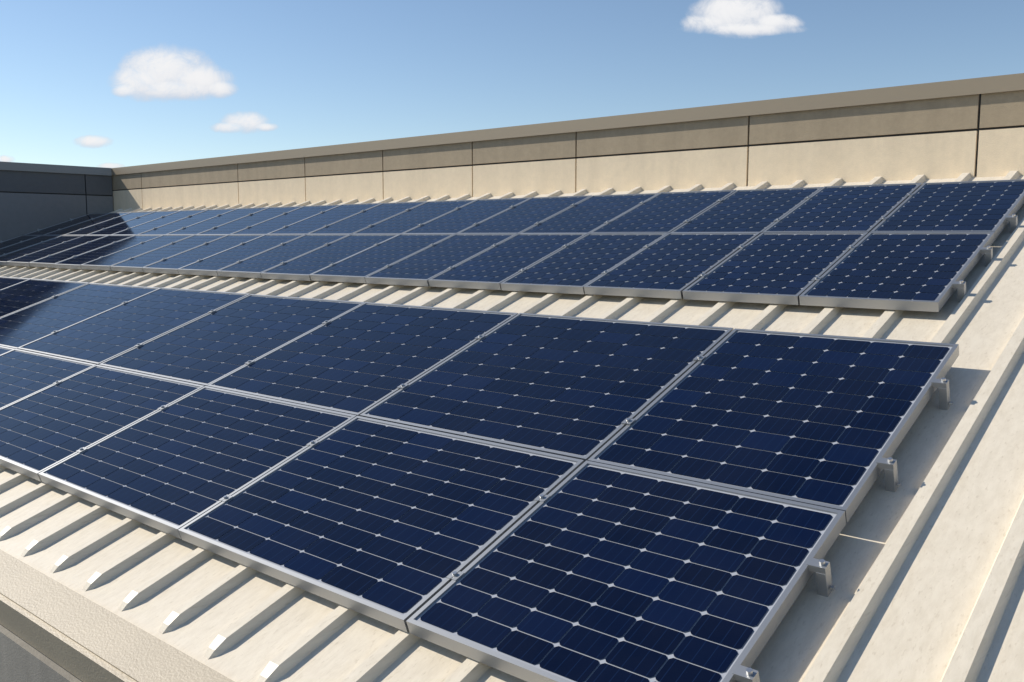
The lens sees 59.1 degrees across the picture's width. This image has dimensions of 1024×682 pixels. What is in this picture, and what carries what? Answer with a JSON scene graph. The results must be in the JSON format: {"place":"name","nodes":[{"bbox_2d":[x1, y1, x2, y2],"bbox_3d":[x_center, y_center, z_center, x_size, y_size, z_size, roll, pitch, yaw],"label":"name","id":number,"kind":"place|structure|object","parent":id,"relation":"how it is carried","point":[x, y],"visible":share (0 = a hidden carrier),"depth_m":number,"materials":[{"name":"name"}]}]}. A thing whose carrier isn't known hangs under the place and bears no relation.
{"place":"outdoors","nodes":[
{"label":"outdoors","id":0,"kind":"place"},
{"bbox_2d":[0,170,112,240],"bbox_3d":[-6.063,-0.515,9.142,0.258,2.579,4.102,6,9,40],"label":"parapet wall","id":1,"kind":"structure","parent":0,"point":[30,201],"depth_m":9.93,"materials":[{"name":"grey metal"}]},
{"bbox_2d":[0,161,111,175],"bbox_3d":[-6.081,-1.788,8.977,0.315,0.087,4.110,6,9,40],"label":"parapet cap","id":2,"kind":"object","parent":1,"relation":"on","point":[31,167],"visible":1,"depth_m":9.95,"materials":[{"name":"grey metal"}]},
{"bbox_2d":[0,0,1023,167],"label":"sky","id":3,"kind":"structure","parent":0,"point":[88,83],"materials":[{"name":"blue"}]},
{"label":"ground","id":4,"kind":"structure","parent":0,"visible":0},
{"bbox_2d":[0,624,82,681],"bbox_3d":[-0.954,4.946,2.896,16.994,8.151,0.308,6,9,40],"label":"front wall","id":5,"kind":"structure","parent":4,"relation":"on","point":[21,660],"depth_m":2.64,"materials":[{"name":"grey concrete"}]},
{"bbox_2d":[0,549,234,681],"bbox_3d":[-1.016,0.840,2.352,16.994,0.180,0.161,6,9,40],"label":"roof edge trim","id":6,"kind":"structure","parent":5,"relation":"on","point":[80,637],"depth_m":2.41,"materials":[{"name":"beige metal"}]},
{"bbox_2d":[0,176,1023,681],"bbox_3d":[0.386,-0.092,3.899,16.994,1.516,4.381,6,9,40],"label":"roof sheet","id":7,"kind":"object","parent":5,"relation":"on","point":[916,626],"visible":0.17,"depth_m":2.27,"materials":[{"name":"beige metal"}]},
{"bbox_2d":[0,276,958,681],"bbox_3d":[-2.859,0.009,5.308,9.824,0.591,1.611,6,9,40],"label":"solar array","id":8,"kind":"object","parent":7,"relation":"on","point":[540,498],"visible":1,"depth_m":2.73,"materials":[{"name":"blue"}]},
{"bbox_2d":[0,171,1023,681],"bbox_3d":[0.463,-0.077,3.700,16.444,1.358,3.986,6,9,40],"label":"roof ribs","id":9,"kind":"object","parent":7,"relation":"attached to","point":[970,649],"visible":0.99,"depth_m":2.52,"materials":[{"name":"beige metal"}]},
{"bbox_2d":[0,179,1023,311],"bbox_3d":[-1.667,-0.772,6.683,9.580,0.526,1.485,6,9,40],"label":"solar array","id":10,"kind":"object","parent":7,"relation":"on","point":[915,246],"visible":1,"depth_m":4.69,"materials":[{"name":"blue"}]},
{"bbox_2d":[112,90,1023,210],"bbox_3d":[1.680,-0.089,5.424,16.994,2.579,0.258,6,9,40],"label":"parapet wall","id":11,"kind":"structure","parent":7,"relation":"on","point":[979,135],"depth_m":5.76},
{"bbox_2d":[111,73,1023,174],"bbox_3d":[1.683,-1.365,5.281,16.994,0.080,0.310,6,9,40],"label":"parapet cap","id":12,"kind":"object","parent":11,"relation":"on","point":[985,85],"visible":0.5,"depth_m":5.72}
]}

